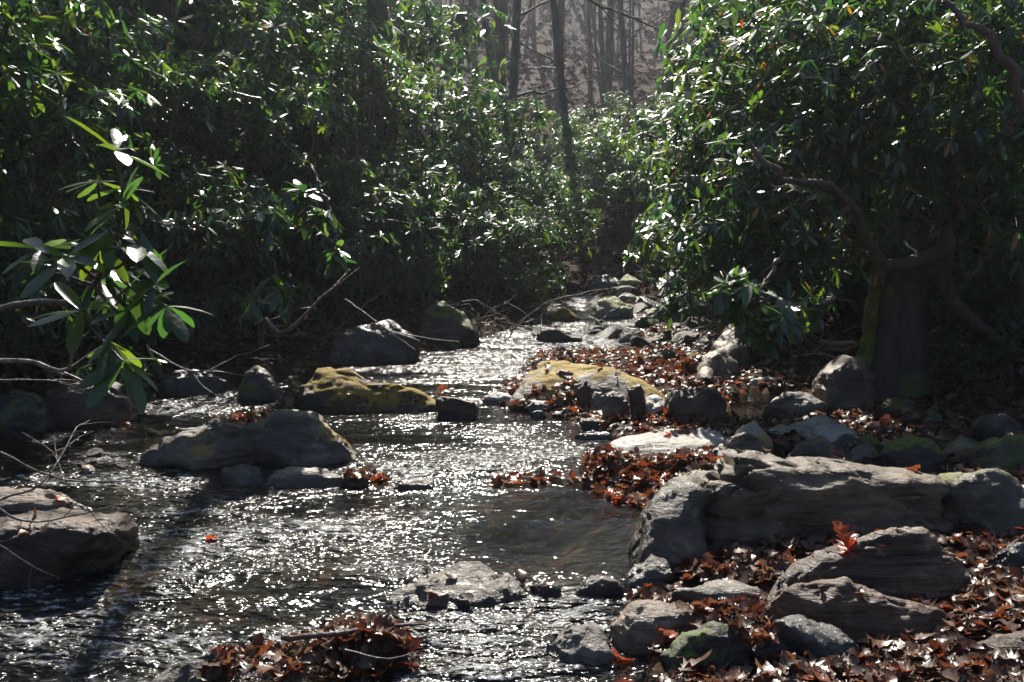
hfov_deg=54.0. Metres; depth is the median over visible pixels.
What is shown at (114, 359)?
rhododendron branch
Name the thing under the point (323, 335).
twig
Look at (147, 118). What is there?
rhododendron shrub
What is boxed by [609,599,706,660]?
boulder
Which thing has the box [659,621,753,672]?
boulder
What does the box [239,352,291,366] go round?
twig
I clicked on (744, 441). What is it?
boulder
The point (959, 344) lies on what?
rhododendron shrub
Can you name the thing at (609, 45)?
tree
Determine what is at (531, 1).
tree
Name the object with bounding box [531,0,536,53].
tree
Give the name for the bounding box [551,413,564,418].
pebble
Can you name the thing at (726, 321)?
pebble
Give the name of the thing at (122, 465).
pebble
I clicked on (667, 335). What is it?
rock
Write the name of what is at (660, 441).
boulder
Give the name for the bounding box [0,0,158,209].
rhododendron shrub
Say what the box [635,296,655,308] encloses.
pebble
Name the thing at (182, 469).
pebble
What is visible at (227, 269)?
rhododendron shrub
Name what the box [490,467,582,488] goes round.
leaf drift
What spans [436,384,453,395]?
leaf drift
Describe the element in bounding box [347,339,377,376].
boulder
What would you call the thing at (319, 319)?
twig
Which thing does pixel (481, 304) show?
twig
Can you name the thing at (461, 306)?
twig
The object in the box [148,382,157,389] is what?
pebble
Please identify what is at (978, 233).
rhododendron shrub
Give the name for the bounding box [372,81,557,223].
rhododendron shrub
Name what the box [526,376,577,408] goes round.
leaf drift
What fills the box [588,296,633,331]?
boulder
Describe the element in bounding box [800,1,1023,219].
rhododendron shrub
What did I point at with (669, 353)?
rock
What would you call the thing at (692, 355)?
boulder
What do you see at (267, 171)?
rhododendron shrub
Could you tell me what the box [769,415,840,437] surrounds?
boulder
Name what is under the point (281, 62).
rhododendron shrub
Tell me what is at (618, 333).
pebble
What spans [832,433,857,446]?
rock
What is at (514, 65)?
tree
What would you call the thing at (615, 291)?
boulder
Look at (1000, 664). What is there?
leaf litter
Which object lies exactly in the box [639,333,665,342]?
pebble
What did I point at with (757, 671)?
fallen leaf
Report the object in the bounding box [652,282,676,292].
pebble
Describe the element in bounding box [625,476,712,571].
boulder
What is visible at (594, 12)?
tree
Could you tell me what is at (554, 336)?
boulder
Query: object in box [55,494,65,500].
fallen leaf
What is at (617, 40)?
tree
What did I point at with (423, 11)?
rhododendron shrub
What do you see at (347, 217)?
rhododendron shrub
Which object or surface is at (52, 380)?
twig
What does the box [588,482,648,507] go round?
leaf drift
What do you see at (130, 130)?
rhododendron shrub
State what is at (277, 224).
rhododendron branch
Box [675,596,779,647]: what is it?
leaf drift
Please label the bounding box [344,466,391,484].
leaf drift
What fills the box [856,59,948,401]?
trunk
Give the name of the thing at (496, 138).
rhododendron shrub
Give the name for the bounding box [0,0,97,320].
rhododendron shrub
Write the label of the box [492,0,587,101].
tree
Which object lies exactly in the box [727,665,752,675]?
fallen leaf
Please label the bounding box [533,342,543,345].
pebble
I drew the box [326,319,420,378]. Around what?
boulder
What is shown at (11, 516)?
twig
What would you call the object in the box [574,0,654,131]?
tree
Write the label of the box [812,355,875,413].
boulder
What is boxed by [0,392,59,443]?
boulder
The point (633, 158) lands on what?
rhododendron shrub
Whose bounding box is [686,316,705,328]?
pebble
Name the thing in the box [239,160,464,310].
rhododendron shrub
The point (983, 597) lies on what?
fallen leaf
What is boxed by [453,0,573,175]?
tree
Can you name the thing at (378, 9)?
tree
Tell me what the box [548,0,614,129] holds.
tree
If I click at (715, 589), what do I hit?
boulder
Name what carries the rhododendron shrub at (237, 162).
on the ground
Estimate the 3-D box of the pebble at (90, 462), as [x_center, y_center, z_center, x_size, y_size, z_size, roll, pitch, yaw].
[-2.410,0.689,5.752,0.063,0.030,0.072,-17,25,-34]
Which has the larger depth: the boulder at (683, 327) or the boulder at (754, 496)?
the boulder at (683, 327)
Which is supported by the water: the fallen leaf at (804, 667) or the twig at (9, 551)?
the twig at (9, 551)
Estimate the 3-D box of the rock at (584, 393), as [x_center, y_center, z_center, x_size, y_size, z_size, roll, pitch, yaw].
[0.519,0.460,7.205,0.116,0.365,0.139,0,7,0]
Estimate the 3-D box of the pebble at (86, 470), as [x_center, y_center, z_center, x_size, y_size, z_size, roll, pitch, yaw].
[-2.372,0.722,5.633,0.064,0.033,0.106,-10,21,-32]
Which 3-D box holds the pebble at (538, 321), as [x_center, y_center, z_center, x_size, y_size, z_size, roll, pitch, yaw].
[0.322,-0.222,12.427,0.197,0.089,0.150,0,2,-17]
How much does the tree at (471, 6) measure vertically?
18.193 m
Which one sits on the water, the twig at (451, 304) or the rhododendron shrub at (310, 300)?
the twig at (451, 304)
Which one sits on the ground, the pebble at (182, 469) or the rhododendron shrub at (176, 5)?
the rhododendron shrub at (176, 5)
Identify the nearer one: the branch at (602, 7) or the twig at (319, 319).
the twig at (319, 319)
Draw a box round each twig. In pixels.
[0,379,87,393]
[0,420,123,500]
[0,429,186,560]
[0,495,177,527]
[0,544,59,599]
[149,345,268,399]
[226,306,320,336]
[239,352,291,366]
[248,306,334,334]
[253,328,314,340]
[280,607,448,644]
[285,302,337,336]
[305,309,374,347]
[310,284,390,352]
[344,648,433,661]
[406,287,476,318]
[412,325,454,339]
[423,313,455,337]
[427,295,489,327]
[454,299,508,318]
[471,297,510,331]
[477,290,541,327]
[477,310,545,345]
[478,312,499,337]
[498,288,610,336]
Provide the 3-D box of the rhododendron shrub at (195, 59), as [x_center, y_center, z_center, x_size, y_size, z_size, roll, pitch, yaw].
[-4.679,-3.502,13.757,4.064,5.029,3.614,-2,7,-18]
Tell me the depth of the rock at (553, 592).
3.91 m
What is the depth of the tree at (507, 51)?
50.06 m
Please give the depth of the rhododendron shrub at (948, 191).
9.44 m
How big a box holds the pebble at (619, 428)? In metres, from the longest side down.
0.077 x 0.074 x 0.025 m
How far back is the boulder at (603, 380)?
7.45 m
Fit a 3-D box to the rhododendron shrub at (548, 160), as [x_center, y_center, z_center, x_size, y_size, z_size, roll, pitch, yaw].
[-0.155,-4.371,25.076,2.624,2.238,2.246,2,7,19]
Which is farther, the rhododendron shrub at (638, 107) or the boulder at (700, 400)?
the rhododendron shrub at (638, 107)
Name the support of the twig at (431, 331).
on the ground
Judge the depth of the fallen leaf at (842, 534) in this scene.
3.73 m
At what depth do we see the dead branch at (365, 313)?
8.21 m
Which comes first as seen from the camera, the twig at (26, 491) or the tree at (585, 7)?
the twig at (26, 491)
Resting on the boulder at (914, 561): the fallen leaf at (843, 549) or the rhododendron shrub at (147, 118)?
the fallen leaf at (843, 549)
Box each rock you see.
[220,463,264,521]
[340,477,369,514]
[393,478,433,517]
[480,391,511,412]
[526,400,552,417]
[529,584,560,631]
[530,410,546,431]
[552,389,574,407]
[556,369,572,376]
[570,574,623,620]
[575,429,612,457]
[576,380,591,408]
[579,417,603,432]
[590,391,602,409]
[601,391,630,421]
[615,307,632,335]
[615,333,633,346]
[618,293,637,302]
[627,384,644,417]
[643,308,665,331]
[643,349,674,360]
[644,394,664,413]
[647,328,671,343]
[676,335,694,347]
[701,339,716,350]
[704,387,726,408]
[710,424,733,431]
[749,634,796,662]
[750,376,774,384]
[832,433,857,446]
[850,444,877,462]
[852,433,881,451]
[873,397,917,413]
[920,408,941,423]
[970,413,1022,441]
[974,631,1023,659]
[996,542,1023,568]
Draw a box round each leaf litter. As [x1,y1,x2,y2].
[0,272,1023,681]
[9,0,1023,321]
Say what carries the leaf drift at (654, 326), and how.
on the water
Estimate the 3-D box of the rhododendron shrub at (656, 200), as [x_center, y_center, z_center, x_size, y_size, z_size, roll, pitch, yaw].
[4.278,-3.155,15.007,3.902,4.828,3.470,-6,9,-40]
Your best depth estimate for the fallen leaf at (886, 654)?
3.27 m
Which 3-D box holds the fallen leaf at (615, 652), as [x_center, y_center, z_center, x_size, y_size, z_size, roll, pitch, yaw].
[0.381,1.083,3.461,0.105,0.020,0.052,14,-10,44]
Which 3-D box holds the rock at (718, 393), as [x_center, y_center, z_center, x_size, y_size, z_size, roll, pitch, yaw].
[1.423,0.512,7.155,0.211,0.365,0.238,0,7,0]
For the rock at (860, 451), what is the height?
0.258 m
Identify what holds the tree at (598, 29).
on the ground
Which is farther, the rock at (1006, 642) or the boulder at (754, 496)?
the boulder at (754, 496)
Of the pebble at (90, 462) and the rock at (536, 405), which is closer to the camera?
the pebble at (90, 462)
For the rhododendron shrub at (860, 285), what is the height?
2.839 m
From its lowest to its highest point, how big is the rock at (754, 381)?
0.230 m
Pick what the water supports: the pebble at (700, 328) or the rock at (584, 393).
the pebble at (700, 328)
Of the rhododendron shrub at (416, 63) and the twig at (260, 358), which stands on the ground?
the rhododendron shrub at (416, 63)
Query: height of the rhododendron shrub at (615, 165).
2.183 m
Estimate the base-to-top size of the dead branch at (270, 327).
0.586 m
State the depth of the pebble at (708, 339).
9.41 m
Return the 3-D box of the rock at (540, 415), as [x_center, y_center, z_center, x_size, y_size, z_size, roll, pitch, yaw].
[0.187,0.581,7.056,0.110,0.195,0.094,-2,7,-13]
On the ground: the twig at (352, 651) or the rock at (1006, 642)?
the rock at (1006, 642)
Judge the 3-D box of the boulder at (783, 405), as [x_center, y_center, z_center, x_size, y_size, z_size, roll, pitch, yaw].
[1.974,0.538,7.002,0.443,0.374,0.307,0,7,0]
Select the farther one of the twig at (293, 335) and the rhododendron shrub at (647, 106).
the rhododendron shrub at (647, 106)
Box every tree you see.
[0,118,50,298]
[146,0,172,277]
[367,0,400,255]
[449,0,455,67]
[451,0,510,93]
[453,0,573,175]
[456,0,478,114]
[457,0,480,101]
[458,0,574,214]
[474,0,478,7]
[487,0,509,93]
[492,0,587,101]
[496,0,528,109]
[497,0,521,139]
[505,0,597,160]
[506,0,527,61]
[508,0,696,107]
[512,0,532,146]
[523,0,537,53]
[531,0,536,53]
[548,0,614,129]
[550,0,578,150]
[554,0,575,133]
[559,0,591,132]
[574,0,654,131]
[580,1,599,42]
[584,0,586,24]
[587,0,597,99]
[593,0,596,30]
[598,0,635,86]
[603,0,614,112]
[605,0,629,102]
[613,0,635,101]
[613,1,616,69]
[616,4,618,61]
[625,0,634,94]
[635,0,642,56]
[635,0,662,69]
[654,0,697,151]
[660,0,702,103]
[684,0,688,45]
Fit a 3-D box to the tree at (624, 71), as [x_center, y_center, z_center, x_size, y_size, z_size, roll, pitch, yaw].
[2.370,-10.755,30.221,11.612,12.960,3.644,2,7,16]
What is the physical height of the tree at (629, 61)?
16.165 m
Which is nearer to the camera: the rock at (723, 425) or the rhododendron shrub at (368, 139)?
the rock at (723, 425)
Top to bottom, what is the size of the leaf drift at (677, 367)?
0.301 m
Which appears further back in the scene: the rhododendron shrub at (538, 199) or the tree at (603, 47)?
the tree at (603, 47)
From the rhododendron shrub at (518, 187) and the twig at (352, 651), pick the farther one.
the rhododendron shrub at (518, 187)
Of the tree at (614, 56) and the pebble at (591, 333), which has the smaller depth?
the pebble at (591, 333)
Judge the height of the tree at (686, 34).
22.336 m
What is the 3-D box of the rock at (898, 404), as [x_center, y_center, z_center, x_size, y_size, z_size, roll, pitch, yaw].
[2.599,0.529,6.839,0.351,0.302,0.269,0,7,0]
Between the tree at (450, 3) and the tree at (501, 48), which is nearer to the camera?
the tree at (501, 48)
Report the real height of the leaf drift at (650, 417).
0.190 m
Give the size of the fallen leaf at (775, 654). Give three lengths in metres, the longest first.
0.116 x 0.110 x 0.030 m
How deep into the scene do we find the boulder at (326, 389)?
7.26 m
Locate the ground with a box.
[0,0,1023,681]
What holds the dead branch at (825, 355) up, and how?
on the ground
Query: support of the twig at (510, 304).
on the water
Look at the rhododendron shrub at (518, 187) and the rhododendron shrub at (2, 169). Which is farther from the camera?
the rhododendron shrub at (518, 187)
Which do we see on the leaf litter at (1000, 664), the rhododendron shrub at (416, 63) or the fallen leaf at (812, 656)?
the fallen leaf at (812, 656)
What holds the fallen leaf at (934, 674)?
on the leaf litter at (1000, 664)
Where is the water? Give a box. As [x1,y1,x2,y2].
[0,293,779,681]
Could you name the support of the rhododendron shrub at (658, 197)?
on the ground
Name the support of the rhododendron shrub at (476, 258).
on the ground
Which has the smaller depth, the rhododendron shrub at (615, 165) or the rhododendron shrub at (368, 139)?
the rhododendron shrub at (368, 139)
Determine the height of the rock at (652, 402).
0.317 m
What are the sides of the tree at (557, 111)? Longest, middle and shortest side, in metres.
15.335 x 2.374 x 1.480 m
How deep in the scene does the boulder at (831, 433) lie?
5.69 m
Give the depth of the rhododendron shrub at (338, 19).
13.78 m
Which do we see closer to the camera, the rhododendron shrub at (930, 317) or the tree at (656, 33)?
the rhododendron shrub at (930, 317)
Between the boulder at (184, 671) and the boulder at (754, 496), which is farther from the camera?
the boulder at (754, 496)
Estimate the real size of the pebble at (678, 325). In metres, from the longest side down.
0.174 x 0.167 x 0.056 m
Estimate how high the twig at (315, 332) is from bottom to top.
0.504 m
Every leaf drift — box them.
[193,611,423,681]
[231,406,269,420]
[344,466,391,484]
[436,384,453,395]
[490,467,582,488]
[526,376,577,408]
[579,443,723,490]
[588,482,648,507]
[617,352,702,387]
[637,323,677,335]
[642,403,727,429]
[669,552,733,580]
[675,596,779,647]
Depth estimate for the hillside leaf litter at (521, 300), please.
19.49 m
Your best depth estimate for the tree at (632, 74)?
39.15 m
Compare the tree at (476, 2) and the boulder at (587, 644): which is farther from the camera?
the tree at (476, 2)
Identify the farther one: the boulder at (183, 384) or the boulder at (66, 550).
the boulder at (183, 384)
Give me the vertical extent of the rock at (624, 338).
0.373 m
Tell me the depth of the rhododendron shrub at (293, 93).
10.70 m
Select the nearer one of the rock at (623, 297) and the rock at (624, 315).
the rock at (624, 315)
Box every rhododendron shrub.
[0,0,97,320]
[0,0,103,198]
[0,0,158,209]
[0,0,181,341]
[0,0,264,97]
[0,0,266,264]
[0,167,169,394]
[3,71,269,277]
[4,0,250,195]
[24,62,332,288]
[38,0,308,154]
[38,0,369,232]
[38,156,285,344]
[116,165,324,331]
[127,0,407,159]
[134,51,367,283]
[147,109,410,293]
[149,169,383,336]
[180,0,440,229]
[208,0,313,96]
[230,0,515,244]
[232,146,440,304]
[238,1,532,181]
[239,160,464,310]
[247,21,470,260]
[279,137,505,300]
[301,52,490,255]
[367,159,558,294]
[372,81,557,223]
[373,120,512,270]
[410,181,568,305]
[418,103,515,243]
[445,156,539,255]
[464,185,570,288]
[476,143,590,225]
[483,119,558,179]
[484,161,602,271]
[514,116,591,194]
[528,133,660,230]
[547,105,615,176]
[562,105,695,216]
[573,89,647,183]
[597,98,687,207]
[597,104,653,155]
[602,77,826,305]
[603,136,706,239]
[629,0,1023,354]
[649,65,713,124]
[652,187,782,253]
[653,0,857,274]
[653,0,1023,309]
[658,0,1019,319]
[660,92,895,338]
[685,0,1019,312]
[733,1,981,277]
[782,0,1023,322]
[793,0,1023,322]
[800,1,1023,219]
[926,237,1023,390]
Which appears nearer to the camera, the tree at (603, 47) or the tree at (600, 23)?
the tree at (600, 23)
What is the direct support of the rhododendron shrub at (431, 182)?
on the ground
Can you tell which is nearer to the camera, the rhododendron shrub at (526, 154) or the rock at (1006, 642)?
the rock at (1006, 642)
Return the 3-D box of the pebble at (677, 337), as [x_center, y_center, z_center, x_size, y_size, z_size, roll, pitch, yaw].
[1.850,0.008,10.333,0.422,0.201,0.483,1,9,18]
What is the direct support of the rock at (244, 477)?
on the ground
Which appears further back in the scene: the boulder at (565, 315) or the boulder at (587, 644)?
the boulder at (565, 315)
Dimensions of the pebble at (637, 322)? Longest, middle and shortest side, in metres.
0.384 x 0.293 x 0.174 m
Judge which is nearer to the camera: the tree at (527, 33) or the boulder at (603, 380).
the boulder at (603, 380)
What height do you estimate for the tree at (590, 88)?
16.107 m
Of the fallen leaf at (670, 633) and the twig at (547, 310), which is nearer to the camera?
the fallen leaf at (670, 633)
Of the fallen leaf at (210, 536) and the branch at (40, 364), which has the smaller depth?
the branch at (40, 364)
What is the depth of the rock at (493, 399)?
7.50 m
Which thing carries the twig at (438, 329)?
on the ground
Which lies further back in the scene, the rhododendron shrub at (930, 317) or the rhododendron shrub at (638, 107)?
the rhododendron shrub at (638, 107)
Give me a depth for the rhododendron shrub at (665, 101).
23.13 m
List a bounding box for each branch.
[0,116,211,413]
[0,330,105,395]
[238,163,355,324]
[257,267,359,345]
[344,299,458,349]
[587,0,678,45]
[589,283,702,330]
[704,258,857,359]
[798,325,861,361]
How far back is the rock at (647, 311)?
12.76 m
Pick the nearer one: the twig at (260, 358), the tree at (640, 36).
the twig at (260, 358)
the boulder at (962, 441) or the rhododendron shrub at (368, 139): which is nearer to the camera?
the boulder at (962, 441)
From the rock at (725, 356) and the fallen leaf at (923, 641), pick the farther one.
the rock at (725, 356)
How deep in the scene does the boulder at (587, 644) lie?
3.45 m
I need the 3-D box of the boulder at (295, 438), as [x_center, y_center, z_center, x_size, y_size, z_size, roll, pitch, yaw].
[-1.487,0.716,5.908,1.319,0.658,0.568,0,7,0]
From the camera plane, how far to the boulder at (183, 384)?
7.80 m
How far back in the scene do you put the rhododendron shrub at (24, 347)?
7.53 m
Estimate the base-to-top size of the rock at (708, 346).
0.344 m
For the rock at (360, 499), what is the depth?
5.38 m
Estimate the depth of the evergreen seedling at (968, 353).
8.03 m
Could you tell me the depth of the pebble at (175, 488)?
5.33 m
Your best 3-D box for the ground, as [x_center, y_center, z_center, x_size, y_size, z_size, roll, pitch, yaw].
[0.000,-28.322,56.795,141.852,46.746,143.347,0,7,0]
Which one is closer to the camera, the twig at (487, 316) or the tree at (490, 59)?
the twig at (487, 316)
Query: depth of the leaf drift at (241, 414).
6.96 m
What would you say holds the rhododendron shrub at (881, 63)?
on the ground
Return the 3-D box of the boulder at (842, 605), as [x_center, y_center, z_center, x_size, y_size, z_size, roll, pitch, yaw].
[1.203,1.051,3.522,0.621,0.467,0.306,2,7,18]
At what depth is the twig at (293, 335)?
9.49 m
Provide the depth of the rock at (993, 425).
5.58 m
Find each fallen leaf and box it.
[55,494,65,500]
[205,534,218,540]
[423,589,448,595]
[456,592,473,599]
[612,648,633,659]
[656,625,677,637]
[677,648,712,667]
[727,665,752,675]
[753,665,773,677]
[767,653,795,657]
[796,656,825,673]
[807,649,829,667]
[832,520,854,550]
[832,536,856,554]
[884,652,913,663]
[918,639,935,655]
[924,668,940,678]
[970,588,989,600]
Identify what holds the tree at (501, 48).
on the ground
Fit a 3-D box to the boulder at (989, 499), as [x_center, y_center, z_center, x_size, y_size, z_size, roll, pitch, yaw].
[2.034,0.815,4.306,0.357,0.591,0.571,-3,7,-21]
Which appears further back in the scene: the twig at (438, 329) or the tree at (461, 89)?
the tree at (461, 89)
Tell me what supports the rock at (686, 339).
on the water
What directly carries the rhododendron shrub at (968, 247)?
on the ground
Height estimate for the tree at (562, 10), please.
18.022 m
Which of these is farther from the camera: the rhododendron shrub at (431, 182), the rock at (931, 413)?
the rhododendron shrub at (431, 182)
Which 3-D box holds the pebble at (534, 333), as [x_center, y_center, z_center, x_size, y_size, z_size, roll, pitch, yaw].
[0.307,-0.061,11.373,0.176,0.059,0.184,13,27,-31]
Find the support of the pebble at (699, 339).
on the water
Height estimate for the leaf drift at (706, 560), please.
0.117 m
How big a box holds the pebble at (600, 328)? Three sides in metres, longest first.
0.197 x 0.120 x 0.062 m
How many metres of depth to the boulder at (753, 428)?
5.70 m
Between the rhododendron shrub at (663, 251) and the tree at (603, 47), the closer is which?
the rhododendron shrub at (663, 251)
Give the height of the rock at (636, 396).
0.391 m
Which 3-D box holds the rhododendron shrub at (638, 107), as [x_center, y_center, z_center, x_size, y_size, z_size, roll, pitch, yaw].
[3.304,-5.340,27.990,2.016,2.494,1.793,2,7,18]
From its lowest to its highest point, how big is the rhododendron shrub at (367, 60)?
3.420 m
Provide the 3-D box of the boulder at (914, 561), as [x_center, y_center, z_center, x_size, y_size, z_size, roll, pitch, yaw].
[1.314,0.926,3.784,0.787,0.451,0.306,0,7,0]
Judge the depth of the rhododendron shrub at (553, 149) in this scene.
24.88 m
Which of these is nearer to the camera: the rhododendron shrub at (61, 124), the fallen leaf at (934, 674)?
the fallen leaf at (934, 674)
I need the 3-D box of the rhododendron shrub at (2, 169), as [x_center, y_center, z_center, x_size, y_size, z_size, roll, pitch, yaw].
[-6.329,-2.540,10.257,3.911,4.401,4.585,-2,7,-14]
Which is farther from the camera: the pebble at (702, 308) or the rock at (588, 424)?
the pebble at (702, 308)
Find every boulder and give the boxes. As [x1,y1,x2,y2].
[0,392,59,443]
[0,487,94,516]
[0,507,140,612]
[44,380,145,444]
[138,409,371,497]
[151,653,223,681]
[156,369,234,419]
[237,365,286,422]
[253,467,347,524]
[293,367,441,444]
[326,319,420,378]
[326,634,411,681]
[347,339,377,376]
[382,561,528,672]
[418,301,482,352]
[435,396,479,442]
[507,360,665,410]
[534,327,581,357]
[542,622,619,681]
[547,307,585,335]
[585,274,621,292]
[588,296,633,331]
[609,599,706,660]
[610,285,637,295]
[610,429,726,454]
[619,554,674,596]
[620,274,643,287]
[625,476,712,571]
[652,296,689,331]
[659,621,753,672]
[664,387,725,425]
[671,579,761,605]
[673,353,702,373]
[684,449,963,548]
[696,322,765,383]
[711,432,773,456]
[734,421,772,449]
[761,391,828,420]
[765,576,945,642]
[767,526,970,601]
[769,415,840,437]
[772,614,859,658]
[784,437,853,460]
[806,422,858,442]
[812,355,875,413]
[872,433,945,472]
[937,435,977,455]
[938,468,1023,535]
[958,434,1023,472]
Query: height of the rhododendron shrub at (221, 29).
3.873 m
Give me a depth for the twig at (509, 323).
10.90 m
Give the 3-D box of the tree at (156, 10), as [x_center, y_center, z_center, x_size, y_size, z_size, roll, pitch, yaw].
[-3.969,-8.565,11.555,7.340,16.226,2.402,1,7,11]
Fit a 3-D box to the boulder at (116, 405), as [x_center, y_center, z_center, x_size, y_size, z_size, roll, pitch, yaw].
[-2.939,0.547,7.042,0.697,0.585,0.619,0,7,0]
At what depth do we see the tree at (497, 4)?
30.22 m
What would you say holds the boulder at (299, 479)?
on the ground
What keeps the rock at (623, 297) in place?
on the ground
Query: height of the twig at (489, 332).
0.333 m
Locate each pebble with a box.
[82,465,95,474]
[85,458,96,464]
[86,448,103,458]
[118,462,127,469]
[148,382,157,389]
[170,486,178,492]
[176,466,184,471]
[512,405,524,409]
[530,319,545,326]
[531,330,538,337]
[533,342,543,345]
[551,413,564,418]
[586,341,593,345]
[587,329,600,337]
[592,326,605,330]
[594,327,622,340]
[596,326,618,344]
[616,425,627,431]
[630,313,651,331]
[630,336,650,346]
[633,303,648,319]
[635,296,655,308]
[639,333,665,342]
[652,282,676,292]
[657,287,668,296]
[670,323,680,330]
[671,331,700,343]
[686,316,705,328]
[692,300,710,314]
[692,330,721,345]
[693,326,708,331]
[704,333,717,344]
[706,306,714,318]
[713,311,725,319]
[716,317,729,329]
[951,671,968,681]
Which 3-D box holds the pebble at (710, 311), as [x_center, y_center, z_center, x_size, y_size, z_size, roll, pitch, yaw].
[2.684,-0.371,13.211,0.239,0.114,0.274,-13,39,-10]
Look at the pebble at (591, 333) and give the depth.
11.47 m
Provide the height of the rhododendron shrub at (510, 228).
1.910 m
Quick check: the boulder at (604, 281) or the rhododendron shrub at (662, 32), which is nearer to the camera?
the rhododendron shrub at (662, 32)
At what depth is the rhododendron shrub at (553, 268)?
15.51 m
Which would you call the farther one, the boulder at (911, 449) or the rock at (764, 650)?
the boulder at (911, 449)
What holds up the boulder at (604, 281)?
on the ground
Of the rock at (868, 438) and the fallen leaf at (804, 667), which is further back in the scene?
the rock at (868, 438)
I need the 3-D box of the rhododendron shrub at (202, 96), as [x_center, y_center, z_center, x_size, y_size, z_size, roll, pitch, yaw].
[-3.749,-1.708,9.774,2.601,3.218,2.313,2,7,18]
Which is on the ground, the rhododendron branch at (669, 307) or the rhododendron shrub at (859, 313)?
the rhododendron shrub at (859, 313)
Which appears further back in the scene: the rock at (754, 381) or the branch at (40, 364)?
the rock at (754, 381)
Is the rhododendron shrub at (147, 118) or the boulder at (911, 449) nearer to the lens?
the boulder at (911, 449)
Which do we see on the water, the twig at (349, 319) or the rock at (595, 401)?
the twig at (349, 319)
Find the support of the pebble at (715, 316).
on the ground
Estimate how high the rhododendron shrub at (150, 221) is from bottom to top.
1.965 m
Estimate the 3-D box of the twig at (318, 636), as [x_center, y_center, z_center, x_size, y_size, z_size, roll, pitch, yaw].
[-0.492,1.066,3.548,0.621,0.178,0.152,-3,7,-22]
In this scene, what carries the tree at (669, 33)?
on the ground
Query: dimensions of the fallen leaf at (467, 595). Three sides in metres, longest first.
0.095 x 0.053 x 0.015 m
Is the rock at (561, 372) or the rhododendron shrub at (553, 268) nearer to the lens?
the rock at (561, 372)
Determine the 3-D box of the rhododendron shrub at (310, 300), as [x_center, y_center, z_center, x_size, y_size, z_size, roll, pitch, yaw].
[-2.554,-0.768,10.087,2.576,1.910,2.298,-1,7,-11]
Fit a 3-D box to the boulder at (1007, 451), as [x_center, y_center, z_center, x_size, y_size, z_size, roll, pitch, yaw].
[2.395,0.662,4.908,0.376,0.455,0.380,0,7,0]
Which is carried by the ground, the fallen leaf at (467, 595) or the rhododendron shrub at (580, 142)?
the rhododendron shrub at (580, 142)
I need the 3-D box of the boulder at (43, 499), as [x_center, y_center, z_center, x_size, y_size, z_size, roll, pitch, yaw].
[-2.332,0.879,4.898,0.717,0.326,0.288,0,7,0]
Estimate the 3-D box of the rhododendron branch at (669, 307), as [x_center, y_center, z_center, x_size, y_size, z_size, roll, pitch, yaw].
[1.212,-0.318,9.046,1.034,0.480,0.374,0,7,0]
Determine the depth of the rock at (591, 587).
3.90 m
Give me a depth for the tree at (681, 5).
24.88 m
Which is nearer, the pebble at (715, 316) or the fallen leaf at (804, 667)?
the fallen leaf at (804, 667)
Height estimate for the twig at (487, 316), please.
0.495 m
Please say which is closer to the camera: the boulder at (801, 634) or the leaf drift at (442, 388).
the boulder at (801, 634)
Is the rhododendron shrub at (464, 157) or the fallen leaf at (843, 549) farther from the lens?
the rhododendron shrub at (464, 157)
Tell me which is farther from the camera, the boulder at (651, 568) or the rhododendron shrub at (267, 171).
the rhododendron shrub at (267, 171)
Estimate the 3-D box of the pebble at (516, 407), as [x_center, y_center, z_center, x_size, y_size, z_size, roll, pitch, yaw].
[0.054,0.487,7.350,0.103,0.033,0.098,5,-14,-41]
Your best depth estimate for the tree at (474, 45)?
31.91 m
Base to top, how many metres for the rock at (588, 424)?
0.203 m
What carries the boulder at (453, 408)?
on the ground
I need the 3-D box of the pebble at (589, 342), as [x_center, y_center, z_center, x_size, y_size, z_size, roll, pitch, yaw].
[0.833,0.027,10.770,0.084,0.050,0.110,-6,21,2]
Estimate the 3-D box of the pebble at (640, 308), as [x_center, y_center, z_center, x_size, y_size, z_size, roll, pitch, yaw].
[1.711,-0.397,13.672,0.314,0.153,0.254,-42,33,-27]
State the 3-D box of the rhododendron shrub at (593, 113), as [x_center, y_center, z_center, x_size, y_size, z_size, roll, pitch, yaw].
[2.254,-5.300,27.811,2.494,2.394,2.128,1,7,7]
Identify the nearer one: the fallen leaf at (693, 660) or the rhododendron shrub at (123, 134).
the fallen leaf at (693, 660)
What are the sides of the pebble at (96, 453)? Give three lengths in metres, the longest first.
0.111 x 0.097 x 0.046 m
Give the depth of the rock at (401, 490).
5.34 m
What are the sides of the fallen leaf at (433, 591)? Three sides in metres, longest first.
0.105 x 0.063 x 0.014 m
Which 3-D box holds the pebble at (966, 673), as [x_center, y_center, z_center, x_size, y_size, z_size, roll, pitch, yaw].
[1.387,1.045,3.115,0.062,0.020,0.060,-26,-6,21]
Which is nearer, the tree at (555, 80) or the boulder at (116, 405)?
the boulder at (116, 405)
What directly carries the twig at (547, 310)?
on the water
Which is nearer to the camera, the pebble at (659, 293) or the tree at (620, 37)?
the pebble at (659, 293)
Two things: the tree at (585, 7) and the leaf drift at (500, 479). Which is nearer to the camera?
the leaf drift at (500, 479)
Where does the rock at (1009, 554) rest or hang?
on the ground
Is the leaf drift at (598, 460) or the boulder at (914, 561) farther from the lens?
the leaf drift at (598, 460)
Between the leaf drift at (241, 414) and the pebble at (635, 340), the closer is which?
the leaf drift at (241, 414)
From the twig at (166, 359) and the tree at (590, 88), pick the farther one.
the tree at (590, 88)
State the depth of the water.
5.23 m
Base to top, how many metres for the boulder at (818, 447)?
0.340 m
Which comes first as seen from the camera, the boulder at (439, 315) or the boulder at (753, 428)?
the boulder at (753, 428)
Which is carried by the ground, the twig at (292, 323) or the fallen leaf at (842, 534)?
the twig at (292, 323)

